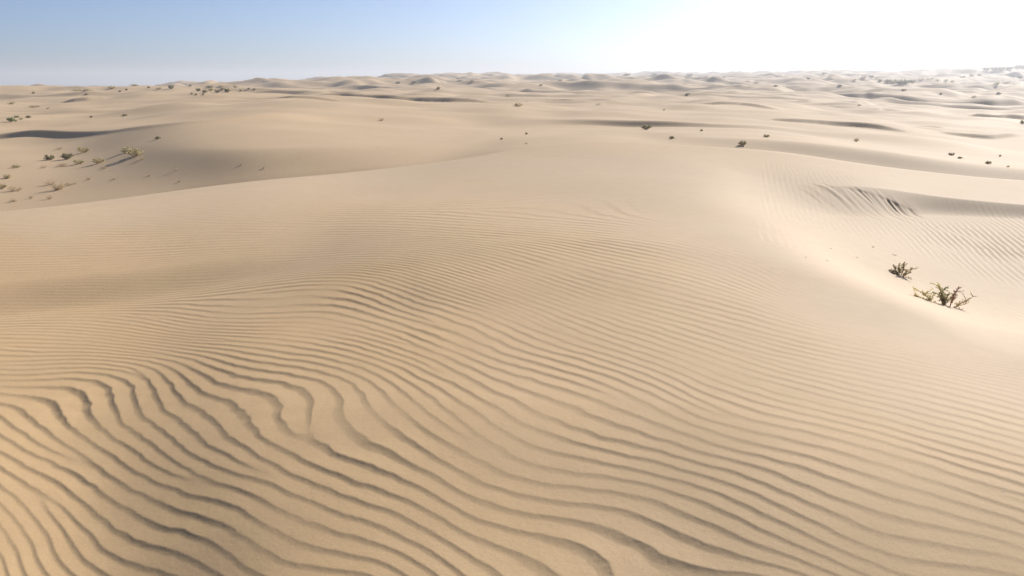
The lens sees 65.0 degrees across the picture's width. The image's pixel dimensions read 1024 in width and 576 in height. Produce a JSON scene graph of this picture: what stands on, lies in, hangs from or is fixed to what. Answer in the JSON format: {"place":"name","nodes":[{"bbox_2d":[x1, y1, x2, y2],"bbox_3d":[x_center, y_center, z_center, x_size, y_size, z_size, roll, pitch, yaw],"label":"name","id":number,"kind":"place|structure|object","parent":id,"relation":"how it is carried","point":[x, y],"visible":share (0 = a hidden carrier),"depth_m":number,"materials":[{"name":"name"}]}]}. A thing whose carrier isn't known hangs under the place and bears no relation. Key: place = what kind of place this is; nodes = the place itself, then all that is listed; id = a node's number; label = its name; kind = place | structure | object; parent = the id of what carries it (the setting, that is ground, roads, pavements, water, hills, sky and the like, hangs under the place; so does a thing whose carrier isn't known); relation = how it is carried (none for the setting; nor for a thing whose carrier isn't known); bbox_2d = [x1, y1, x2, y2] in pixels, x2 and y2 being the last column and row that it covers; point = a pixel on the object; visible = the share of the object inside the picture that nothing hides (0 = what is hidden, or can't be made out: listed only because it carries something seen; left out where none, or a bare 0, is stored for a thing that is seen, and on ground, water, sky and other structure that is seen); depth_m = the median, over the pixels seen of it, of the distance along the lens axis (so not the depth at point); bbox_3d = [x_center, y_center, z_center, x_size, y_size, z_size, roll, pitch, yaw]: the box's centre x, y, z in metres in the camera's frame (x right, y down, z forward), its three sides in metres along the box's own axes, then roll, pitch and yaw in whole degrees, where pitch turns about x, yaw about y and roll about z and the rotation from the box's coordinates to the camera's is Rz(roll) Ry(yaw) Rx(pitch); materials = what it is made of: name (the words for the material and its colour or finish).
{"place":"outdoors","nodes":[
{"label":"outdoors","id":0,"kind":"place"},
{"bbox_2d":[0,65,1023,575],"bbox_3d":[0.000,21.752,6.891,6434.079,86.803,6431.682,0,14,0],"label":"sand dunes","id":1,"kind":"structure","parent":0,"point":[454,325],"depth_m":5.91,"materials":[{"name":"beige sand"}]},
{"bbox_2d":[6,116,14,121],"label":"desert shrub","id":2,"kind":"object","parent":1,"relation":"on","point":[11,119],"visible":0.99,"depth_m":61.32,"materials":[{"name":"green plant"}]},
{"bbox_2d":[7,185,20,191],"bbox_3d":[-17.088,-3.454,27.654,0.528,0.288,0.522,-9,17,-31],"label":"dry grass tuft","id":3,"kind":"object","parent":1,"relation":"on","point":[10,187],"visible":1,"depth_m":27.65,"materials":[{"name":"brown plant"}]},
{"bbox_2d":[43,155,54,159],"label":"desert shrub","id":4,"kind":"object","parent":1,"relation":"on","point":[47,157],"visible":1,"depth_m":34.80,"materials":[{"name":"green plant"}]},
{"bbox_2d":[50,181,65,189],"bbox_3d":[-15.510,-3.522,27.526,0.530,0.376,0.720,2,15,9],"label":"dry grass tuft","id":5,"kind":"object","parent":1,"relation":"on","point":[59,187],"visible":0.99,"depth_m":27.44,"materials":[{"name":"brown plant"}]},
{"bbox_2d":[61,152,73,158],"bbox_3d":[-19.205,-5.697,34.637,0.554,0.356,0.477,-3,15,-12],"label":"desert shrub","id":6,"kind":"object","parent":1,"relation":"on","point":[66,156],"visible":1,"depth_m":34.61,"materials":[{"name":"green plant"}]},
{"bbox_2d":[73,159,84,163],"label":"desert shrub","id":7,"kind":"object","parent":1,"relation":"on","point":[78,161],"visible":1,"depth_m":32.71,"materials":[{"name":"beige plant"}]},
{"bbox_2d":[70,89,91,90],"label":"desert shrub","id":8,"kind":"object","parent":1,"relation":"on","point":[82,90],"visible":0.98,"depth_m":146.34,"materials":[{"name":"plant"}]},
{"bbox_2d":[76,146,90,152],"bbox_3d":[-19.383,-6.254,36.342,0.565,0.339,0.658,8,16,27],"label":"desert shrub","id":9,"kind":"object","parent":1,"relation":"on","point":[86,149],"visible":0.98,"depth_m":36.31,"materials":[{"name":"beige plant"}]},
{"bbox_2d":[92,156,104,163],"bbox_3d":[-16.469,-5.104,32.027,0.551,0.317,0.405,-17,22,-49],"label":"desert shrub","id":10,"kind":"object","parent":1,"relation":"on","point":[96,160],"visible":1,"depth_m":32.02,"materials":[{"name":"green plant"}]},
{"bbox_2d":[119,146,129,152],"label":"desert shrub","id":11,"kind":"object","parent":1,"relation":"on","point":[124,150],"visible":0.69,"depth_m":33.07,"materials":[{"name":"green plant"}]},
{"bbox_2d":[123,148,142,156],"bbox_3d":[-14.880,-5.361,31.645,0.869,0.396,0.747,8,16,27],"label":"desert shrub","id":12,"kind":"object","parent":1,"relation":"on","point":[135,151],"visible":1,"depth_m":31.55,"materials":[{"name":"green plant"}]},
{"bbox_2d":[641,123,651,129],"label":"desert shrub","id":13,"kind":"object","parent":1,"relation":"on","point":[644,127],"visible":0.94,"depth_m":45.60,"materials":[{"name":"green plant"}]},
{"bbox_2d":[893,79,903,84],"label":"desert shrub","id":14,"kind":"object","parent":1,"relation":"on","point":[898,82],"visible":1,"depth_m":389.88,"materials":[{"name":"grey plant"}]},
{"bbox_2d":[889,261,917,278],"bbox_3d":[4.896,-0.228,10.058,0.352,0.228,0.220,7,16,26],"label":"desert shrub","id":15,"kind":"object","parent":1,"relation":"on","point":[899,270],"visible":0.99,"depth_m":10.05,"materials":[{"name":"green plant"}]},
{"bbox_2d":[913,282,975,309],"bbox_3d":[4.577,0.068,8.525,0.616,0.272,0.318,8,16,28],"label":"desert shrub","id":16,"kind":"object","parent":1,"relation":"on","point":[944,298],"visible":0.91,"depth_m":8.49,"materials":[{"name":"green plant"}]},
{"bbox_2d":[0,0,1023,85],"label":"sky","id":17,"kind":"structure","parent":0,"point":[45,42],"materials":[{"name":"blue"}]}
]}

